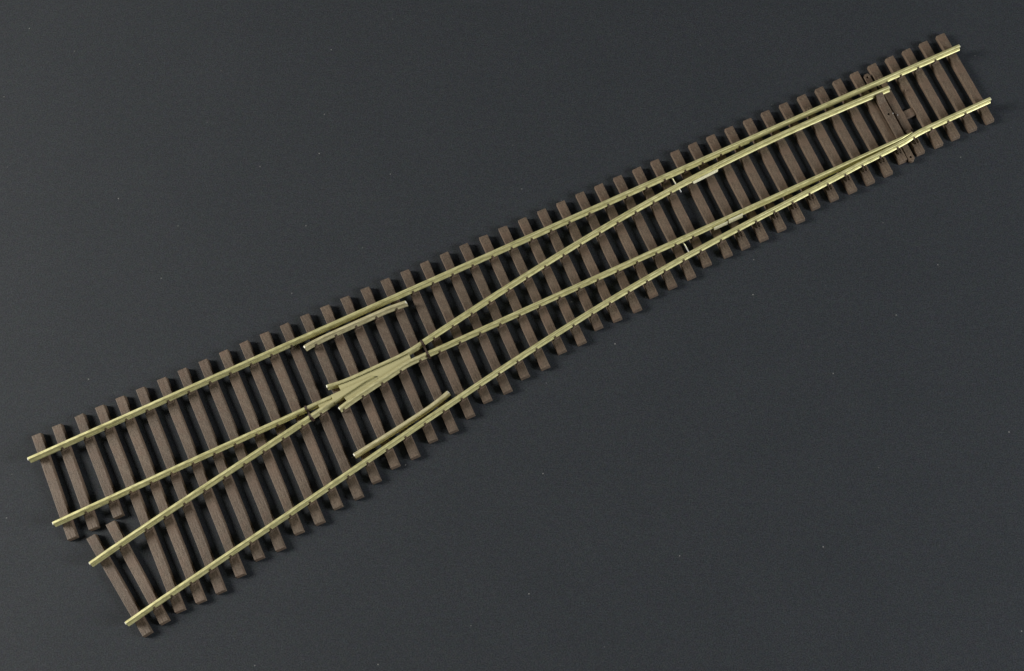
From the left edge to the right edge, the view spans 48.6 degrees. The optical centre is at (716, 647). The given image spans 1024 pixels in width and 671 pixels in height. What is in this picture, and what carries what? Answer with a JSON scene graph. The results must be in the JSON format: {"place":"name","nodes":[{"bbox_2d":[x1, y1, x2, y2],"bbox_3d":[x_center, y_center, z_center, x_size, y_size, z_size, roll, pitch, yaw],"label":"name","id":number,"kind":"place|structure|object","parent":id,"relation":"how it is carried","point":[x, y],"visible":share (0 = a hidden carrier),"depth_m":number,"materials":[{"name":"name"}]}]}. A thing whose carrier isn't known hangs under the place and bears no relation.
{"place":"outdoors","nodes":[
{"label":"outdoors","id":0,"kind":"place"},
{"bbox_2d":[0,0,1023,670],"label":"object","id":1,"kind":"structure","parent":0,"point":[792,446],"depth_m":0.31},
{"bbox_2d":[27,33,993,637],"bbox_3d":[-0.046,-0.091,0.307,0.287,0.004,0.066,-26,81,-5],"label":"railway turnout","id":2,"kind":"object","parent":1,"relation":"on","point":[889,115],"visible":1,"depth_m":0.30,"materials":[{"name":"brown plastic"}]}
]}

